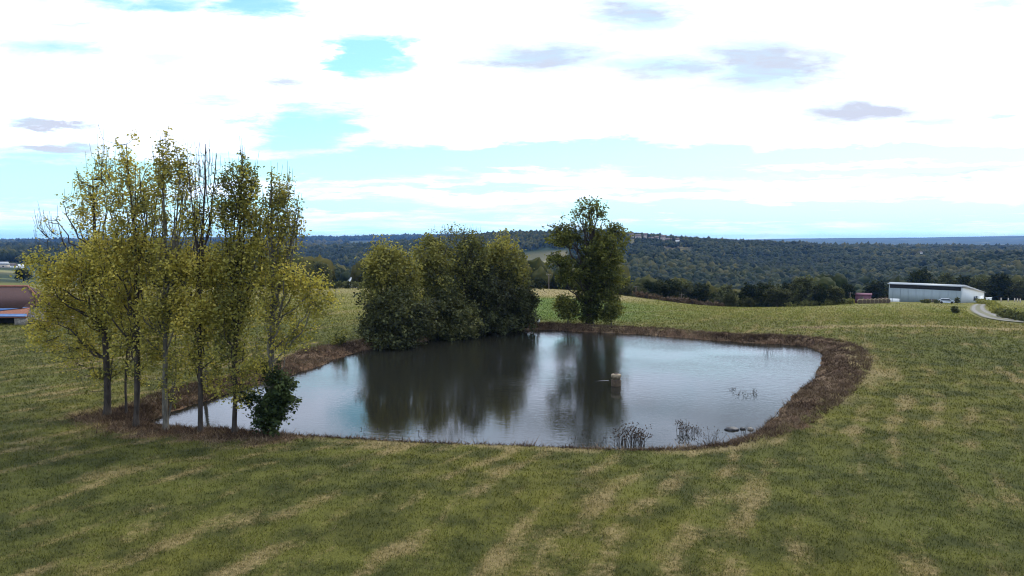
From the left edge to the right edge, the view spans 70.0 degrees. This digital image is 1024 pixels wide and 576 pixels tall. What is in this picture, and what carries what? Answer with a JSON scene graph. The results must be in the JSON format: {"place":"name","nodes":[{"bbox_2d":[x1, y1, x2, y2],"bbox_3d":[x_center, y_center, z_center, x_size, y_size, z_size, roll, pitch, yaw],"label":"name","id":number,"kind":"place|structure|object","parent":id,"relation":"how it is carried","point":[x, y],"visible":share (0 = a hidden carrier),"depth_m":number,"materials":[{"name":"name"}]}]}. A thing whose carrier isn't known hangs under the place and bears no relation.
{"place":"outdoors","nodes":[
{"label":"outdoors","id":0,"kind":"place"},
{"bbox_2d":[150,329,821,449],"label":"pond water","id":1,"kind":"structure","parent":0,"point":[544,387],"depth_m":51.88,"materials":[{"name":"black liquid"}]},
{"bbox_2d":[338,417,459,453],"bbox_3d":[-5.741,8.040,37.990,6.406,0.616,9.327,-1,4,-18],"label":"water plant","id":2,"kind":"object","parent":1,"relation":"in","point":[410,423],"visible":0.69,"depth_m":40.12,"materials":[{"name":"green plant"}]},
{"bbox_2d":[568,426,619,450],"bbox_3d":[4.266,8.046,37.356,2.687,0.634,6.202,0,4,0],"label":"water plant","id":3,"kind":"object","parent":1,"relation":"in","point":[587,440],"visible":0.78,"depth_m":38.68,"materials":[{"name":"green plant"}]},
{"bbox_2d":[611,373,620,386],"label":"overflow tower","id":4,"kind":"structure","parent":1,"relation":"in","point":[616,380],"depth_m":53.33,"materials":[{"name":"concrete"}]},
{"bbox_2d":[610,420,652,448],"bbox_3d":[6.210,7.648,38.035,2.265,1.342,2.457,1,4,14],"label":"water plant","id":5,"kind":"object","parent":1,"relation":"in","point":[619,434],"visible":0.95,"depth_m":37.73,"materials":[{"name":"plant"}]},
{"bbox_2d":[675,419,696,435],"bbox_3d":[9.563,7.744,40.323,1.308,0.856,1.774,0,4,0],"label":"water plant","id":6,"kind":"object","parent":1,"relation":"in","point":[682,430],"visible":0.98,"depth_m":40.27,"materials":[{"name":"plant"}]},
{"bbox_2d":[697,426,727,445],"bbox_3d":[10.275,7.739,37.733,1.906,1.201,1.838,0,4,0],"label":"water plant","id":7,"kind":"object","parent":1,"relation":"in","point":[711,436],"visible":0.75,"depth_m":37.72,"materials":[{"name":"plant"}]},
{"bbox_2d":[724,426,738,430],"bbox_3d":[12.356,7.948,41.146,0.859,0.291,0.640,0,4,0],"label":"rock","id":8,"kind":"object","parent":1,"relation":"in","point":[731,428],"visible":0.93,"depth_m":40.98,"materials":[{"name":"grey stone"}]},
{"bbox_2d":[726,387,756,397],"bbox_3d":[16.204,7.170,50.843,2.016,0.725,3.154,0,4,0],"label":"water plant","id":9,"kind":"object","parent":1,"relation":"in","point":[746,392],"visible":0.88,"depth_m":50.72,"materials":[{"name":"plant"}]},
{"bbox_2d":[0,236,1023,575],"bbox_3d":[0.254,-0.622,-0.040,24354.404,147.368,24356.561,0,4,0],"label":"ground","id":10,"kind":"structure","parent":0,"point":[334,552],"depth_m":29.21,"materials":[{"name":"green plant"}]},
{"bbox_2d":[0,262,9,267],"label":"house","id":11,"kind":"structure","parent":10,"relation":"on","point":[4,264],"depth_m":638.23,"materials":[{"name":"stone"}]},
{"bbox_2d":[10,263,17,267],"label":"house","id":12,"kind":"structure","parent":10,"relation":"on","point":[12,265],"depth_m":688.46,"materials":[{"name":"white paint"}]},
{"bbox_2d":[0,307,29,324],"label":"lean to shed","id":13,"kind":"object","parent":10,"relation":"on","point":[15,316],"visible":0.75,"depth_m":87.09,"materials":[{"name":"orange metal"}]},
{"bbox_2d":[14,267,32,281],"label":"broadleaf tree","id":14,"kind":"object","parent":10,"relation":"on","point":[24,276],"visible":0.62,"depth_m":291.13,"materials":[{"name":"green plant"}]},
{"bbox_2d":[0,285,56,315],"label":"farmhouse","id":15,"kind":"object","parent":10,"relation":"on","point":[13,296],"visible":0.4,"depth_m":90.57,"materials":[{"name":"stone"}]},
{"bbox_2d":[27,314,73,324],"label":"stone wall","id":16,"kind":"structure","parent":10,"relation":"on","point":[44,320],"depth_m":87.21,"materials":[{"name":"grey stone"}]},
{"bbox_2d":[10,149,133,415],"bbox_3d":[-25.471,-0.188,42.281,5.897,15.562,5.433,-3,5,-36],"label":"poplar tree","id":17,"kind":"object","parent":10,"relation":"on","point":[63,275],"visible":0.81,"depth_m":42.06,"materials":[{"name":"green plant"}]},
{"bbox_2d":[77,125,176,426],"bbox_3d":[-21.303,-0.597,40.459,4.399,16.858,4.879,-4,5,-44],"label":"poplar tree","id":18,"kind":"object","parent":10,"relation":"on","point":[119,298],"visible":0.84,"depth_m":39.88,"materials":[{"name":"green plant"}]},
{"bbox_2d":[108,213,153,412],"bbox_3d":[-22.559,1.257,43.193,2.703,12.458,3.215,0,4,0],"label":"poplar tree","id":19,"kind":"object","parent":10,"relation":"on","point":[125,379],"visible":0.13,"depth_m":42.93,"materials":[{"name":"green plant"}]},
{"bbox_2d":[122,126,204,430],"bbox_3d":[-18.685,-0.428,39.974,4.563,16.664,3.848,1,4,16],"label":"poplar tree","id":20,"kind":"object","parent":10,"relation":"on","point":[158,312],"visible":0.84,"depth_m":39.46,"materials":[{"name":"green plant"}]},
{"bbox_2d":[158,142,241,432],"bbox_3d":[-16.612,-0.318,39.323,4.397,16.498,4.129,-1,4,-13],"label":"poplar tree","id":21,"kind":"object","parent":10,"relation":"on","point":[195,302],"visible":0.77,"depth_m":38.99,"materials":[{"name":"green plant"}]},
{"bbox_2d":[182,318,224,387],"bbox_3d":[-20.829,3.779,50.353,2.955,6.253,2.798,1,4,16],"label":"poplar tree","id":22,"kind":"object","parent":10,"relation":"on","point":[205,359],"visible":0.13,"depth_m":50.25,"materials":[{"name":"green plant"}]},
{"bbox_2d":[197,136,283,432],"bbox_3d":[-14.717,-0.059,39.242,4.655,15.999,4.120,2,4,29],"label":"poplar tree","id":23,"kind":"object","parent":10,"relation":"on","point":[239,253],"visible":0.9,"depth_m":38.71,"materials":[{"name":"green plant"}]},
{"bbox_2d":[237,360,301,437],"bbox_3d":[-13.189,5.877,39.110,3.690,4.189,2.521,0,4,0],"label":"bush","id":24,"kind":"object","parent":10,"relation":"on","point":[276,400],"visible":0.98,"depth_m":38.81,"materials":[{"name":"green plant"}]},
{"bbox_2d":[227,162,343,429],"bbox_3d":[-11.834,0.643,38.844,5.808,14.678,3.964,0,4,0],"label":"poplar tree","id":25,"kind":"object","parent":10,"relation":"on","point":[287,275],"visible":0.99,"depth_m":38.57,"materials":[{"name":"green plant"}]},
{"bbox_2d":[299,270,314,282],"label":"broadleaf tree","id":26,"kind":"object","parent":10,"relation":"on","point":[310,272],"visible":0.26,"depth_m":210.81,"materials":[{"name":"green plant"}]},
{"bbox_2d":[311,261,333,281],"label":"broadleaf tree","id":27,"kind":"object","parent":10,"relation":"on","point":[321,266],"visible":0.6,"depth_m":214.00,"materials":[{"name":"green plant"}]},
{"bbox_2d":[330,326,349,345],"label":"bush","id":28,"kind":"object","parent":10,"relation":"on","point":[338,340],"visible":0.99,"depth_m":70.27,"materials":[{"name":"green plant"}]},
{"bbox_2d":[309,280,379,288],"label":"hedge","id":29,"kind":"object","parent":10,"relation":"on","point":[344,284],"visible":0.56,"depth_m":188.05,"materials":[{"name":"green plant"}]},
{"bbox_2d":[354,233,425,313],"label":"poplar tree","id":30,"kind":"object","parent":10,"relation":"on","point":[382,263],"visible":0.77,"depth_m":74.90,"materials":[{"name":"green plant"}]},
{"bbox_2d":[352,280,439,350],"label":"willow bush","id":31,"kind":"object","parent":10,"relation":"on","point":[406,326],"visible":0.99,"depth_m":72.59,"materials":[{"name":"green plant"}]},
{"bbox_2d":[409,224,459,313],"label":"poplar tree","id":32,"kind":"object","parent":10,"relation":"on","point":[435,255],"visible":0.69,"depth_m":80.56,"materials":[{"name":"green plant"}]},
{"bbox_2d":[419,275,489,341],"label":"willow bush","id":33,"kind":"object","parent":10,"relation":"on","point":[452,324],"visible":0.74,"depth_m":78.76,"materials":[{"name":"green plant"}]},
{"bbox_2d":[45,320,872,451],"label":"undergrowth","id":34,"kind":"object","parent":10,"relation":"on","point":[120,416],"visible":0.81,"depth_m":46.54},
{"bbox_2d":[443,224,496,313],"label":"poplar tree","id":35,"kind":"object","parent":10,"relation":"on","point":[465,255],"visible":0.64,"depth_m":82.93,"materials":[{"name":"green plant"}]},
{"bbox_2d":[453,261,520,336],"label":"willow bush","id":36,"kind":"object","parent":10,"relation":"on","point":[496,299],"visible":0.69,"depth_m":82.80,"materials":[{"name":"green plant"}]},
{"bbox_2d":[480,228,534,306],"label":"poplar tree","id":37,"kind":"object","parent":10,"relation":"on","point":[501,251],"visible":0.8,"depth_m":85.67,"materials":[{"name":"green plant"}]},
{"bbox_2d":[0,229,1023,306],"bbox_3d":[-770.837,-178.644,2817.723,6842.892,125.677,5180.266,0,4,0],"label":"woodland","id":38,"kind":"object","parent":10,"relation":"on","point":[714,263],"visible":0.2,"depth_m":992.55,"materials":[{"name":"green plant"}]},
{"bbox_2d":[498,270,544,331],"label":"willow bush","id":39,"kind":"object","parent":10,"relation":"on","point":[522,309],"visible":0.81,"depth_m":85.51,"materials":[{"name":"green plant"}]},
{"bbox_2d":[530,277,546,287],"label":"broadleaf tree","id":40,"kind":"object","parent":10,"relation":"on","point":[538,279],"visible":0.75,"depth_m":214.16,"materials":[{"name":"green plant"}]},
{"bbox_2d":[551,291,583,323],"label":"bush","id":41,"kind":"object","parent":10,"relation":"on","point":[567,308],"visible":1,"depth_m":87.82,"materials":[{"name":"green plant"}]},
{"bbox_2d":[542,195,635,324],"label":"oak tree","id":42,"kind":"object","parent":10,"relation":"on","point":[598,261],"visible":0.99,"depth_m":87.23,"materials":[{"name":"green plant"}]},
{"bbox_2d":[596,291,625,324],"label":"bush","id":43,"kind":"object","parent":10,"relation":"on","point":[608,312],"visible":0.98,"depth_m":87.13,"materials":[{"name":"green plant"}]},
{"bbox_2d":[620,286,633,295],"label":"broadleaf tree","id":44,"kind":"object","parent":10,"relation":"on","point":[625,290],"visible":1,"depth_m":182.05,"materials":[{"name":"green plant"}]},
{"bbox_2d":[630,282,650,295],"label":"broadleaf tree","id":45,"kind":"object","parent":10,"relation":"on","point":[637,286],"visible":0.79,"depth_m":195.45,"materials":[{"name":"green plant"}]},
{"bbox_2d":[642,279,661,298],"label":"broadleaf tree","id":46,"kind":"object","parent":10,"relation":"on","point":[654,288],"visible":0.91,"depth_m":197.05,"materials":[{"name":"green plant"}]},
{"bbox_2d":[653,277,681,300],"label":"broadleaf tree","id":47,"kind":"object","parent":10,"relation":"on","point":[669,287],"visible":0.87,"depth_m":198.91,"materials":[{"name":"green plant"}]},
{"bbox_2d":[632,291,725,306],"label":"hedge","id":48,"kind":"object","parent":10,"relation":"on","point":[670,298],"visible":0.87,"depth_m":180.19,"materials":[{"name":"green plant"}]},
{"bbox_2d":[676,279,693,303],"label":"broadleaf tree","id":49,"kind":"object","parent":10,"relation":"on","point":[686,287],"visible":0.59,"depth_m":203.04,"materials":[{"name":"green plant"}]},
{"bbox_2d":[686,282,715,304],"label":"broadleaf tree","id":50,"kind":"object","parent":10,"relation":"on","point":[700,292],"visible":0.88,"depth_m":197.23,"materials":[{"name":"green plant"}]},
{"bbox_2d":[711,283,741,306],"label":"broadleaf tree","id":51,"kind":"object","parent":10,"relation":"on","point":[724,289],"visible":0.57,"depth_m":202.06,"materials":[{"name":"green plant"}]},
{"bbox_2d":[722,293,736,306],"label":"broadleaf tree","id":52,"kind":"object","parent":10,"relation":"on","point":[729,300],"visible":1,"depth_m":183.04,"materials":[{"name":"green plant"}]},
{"bbox_2d":[736,282,757,306],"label":"broadleaf tree","id":53,"kind":"object","parent":10,"relation":"on","point":[747,291],"visible":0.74,"depth_m":204.09,"materials":[{"name":"green plant"}]},
{"bbox_2d":[741,296,759,306],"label":"bush","id":54,"kind":"object","parent":10,"relation":"on","point":[749,302],"visible":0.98,"depth_m":183.22,"materials":[{"name":"green plant"}]},
{"bbox_2d":[752,281,779,306],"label":"broadleaf tree","id":55,"kind":"object","parent":10,"relation":"on","point":[760,288],"visible":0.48,"depth_m":199.78,"materials":[{"name":"green plant"}]},
{"bbox_2d":[762,286,795,306],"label":"broadleaf tree","id":56,"kind":"object","parent":10,"relation":"on","point":[776,295],"visible":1,"depth_m":183.42,"materials":[{"name":"green plant"}]},
{"bbox_2d":[780,282,794,305],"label":"broadleaf tree","id":57,"kind":"object","parent":10,"relation":"on","point":[784,285],"visible":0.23,"depth_m":196.16,"materials":[{"name":"green plant"}]},
{"bbox_2d":[788,274,818,305],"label":"broadleaf tree","id":58,"kind":"object","parent":10,"relation":"on","point":[801,288],"visible":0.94,"depth_m":191.25,"materials":[{"name":"green plant"}]},
{"bbox_2d":[811,284,827,305],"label":"broadleaf tree","id":59,"kind":"object","parent":10,"relation":"on","point":[821,294],"visible":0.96,"depth_m":191.34,"materials":[{"name":"green plant"}]},
{"bbox_2d":[785,298,854,306],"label":"hedge","id":60,"kind":"object","parent":10,"relation":"on","point":[831,302],"visible":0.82,"depth_m":192.62,"materials":[{"name":"green plant"}]},
{"bbox_2d":[826,286,844,304],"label":"broadleaf tree","id":61,"kind":"object","parent":10,"relation":"on","point":[836,294],"visible":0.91,"depth_m":194.93,"materials":[{"name":"green plant"}]},
{"bbox_2d":[840,282,856,299],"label":"broadleaf tree","id":62,"kind":"object","parent":10,"relation":"on","point":[848,288],"visible":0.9,"depth_m":214.44,"materials":[{"name":"green plant"}]},
{"bbox_2d":[855,293,871,302],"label":"shed","id":63,"kind":"structure","parent":10,"relation":"on","point":[862,296],"depth_m":213.48,"materials":[{"name":"red wood"}]},
{"bbox_2d":[863,279,888,298],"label":"broadleaf tree","id":64,"kind":"object","parent":10,"relation":"on","point":[877,289],"visible":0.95,"depth_m":261.76,"materials":[{"name":"green plant"}]},
{"bbox_2d":[907,267,936,283],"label":"broadleaf tree","id":65,"kind":"object","parent":10,"relation":"on","point":[922,275],"visible":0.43,"depth_m":274.20,"materials":[{"name":"green plant"}]},
{"bbox_2d":[919,299,931,302],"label":"bush","id":66,"kind":"object","parent":10,"relation":"on","point":[926,301],"visible":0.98,"depth_m":204.93,"materials":[{"name":"green plant"}]},
{"bbox_2d":[887,282,985,302],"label":"barn","id":67,"kind":"structure","parent":10,"relation":"on","point":[906,292],"depth_m":219.78,"materials":[{"name":"white paint"}]},
{"bbox_2d":[890,298,899,301],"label":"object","id":68,"kind":"structure","parent":67,"relation":"in","point":[892,299],"depth_m":225.41,"materials":[{"name":"white paint"}]},
{"bbox_2d":[932,272,958,283],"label":"broadleaf tree","id":69,"kind":"object","parent":10,"relation":"on","point":[946,278],"visible":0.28,"depth_m":269.32,"materials":[{"name":"green plant"}]},
{"bbox_2d":[939,298,954,303],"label":"parked car","id":70,"kind":"object","parent":10,"relation":"on","point":[946,300],"visible":0.92,"depth_m":203.15,"materials":[{"name":"white paint"}]},
{"bbox_2d":[950,306,959,312],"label":"bush","id":71,"kind":"object","parent":10,"relation":"on","point":[954,309],"visible":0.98,"depth_m":115.66,"materials":[{"name":"green plant"}]},
{"bbox_2d":[954,296,960,302],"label":"bush","id":72,"kind":"object","parent":10,"relation":"on","point":[956,300],"visible":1,"depth_m":200.25,"materials":[{"name":"green plant"}]},
{"bbox_2d":[954,275,970,285],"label":"broadleaf tree","id":73,"kind":"object","parent":10,"relation":"on","point":[963,280],"visible":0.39,"depth_m":270.02,"materials":[{"name":"green plant"}]},
{"bbox_2d":[968,275,992,296],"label":"broadleaf tree","id":74,"kind":"object","parent":10,"relation":"on","point":[979,283],"visible":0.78,"depth_m":260.57,"materials":[{"name":"green plant"}]},
{"bbox_2d":[975,298,1005,313],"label":"hedge","id":75,"kind":"object","parent":10,"relation":"on","point":[993,305],"visible":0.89,"depth_m":141.76,"materials":[{"name":"green plant"}]},
{"bbox_2d":[987,272,1012,299],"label":"broadleaf tree","id":76,"kind":"object","parent":10,"relation":"on","point":[1000,283],"visible":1,"depth_m":257.47,"materials":[{"name":"green plant"}]},
{"bbox_2d":[996,307,1023,320],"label":"hedge","id":77,"kind":"object","parent":10,"relation":"on","point":[1009,314],"visible":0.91,"depth_m":95.52,"materials":[{"name":"green plant"}]},
{"bbox_2d":[1005,279,1023,299],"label":"broadleaf tree","id":78,"kind":"object","parent":10,"relation":"on","point":[1017,290],"visible":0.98,"depth_m":255.30,"materials":[{"name":"green plant"}]},
{"bbox_2d":[0,0,1023,239],"label":"sky","id":79,"kind":"structure","parent":0,"point":[734,119],"materials":[{"name":"white"}]},
{"bbox_2d":[970,304,1023,321],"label":"road","id":80,"kind":"structure","parent":0,"point":[980,310],"depth_m":113.94,"materials":[{"name":"grey gravel"}]}
]}

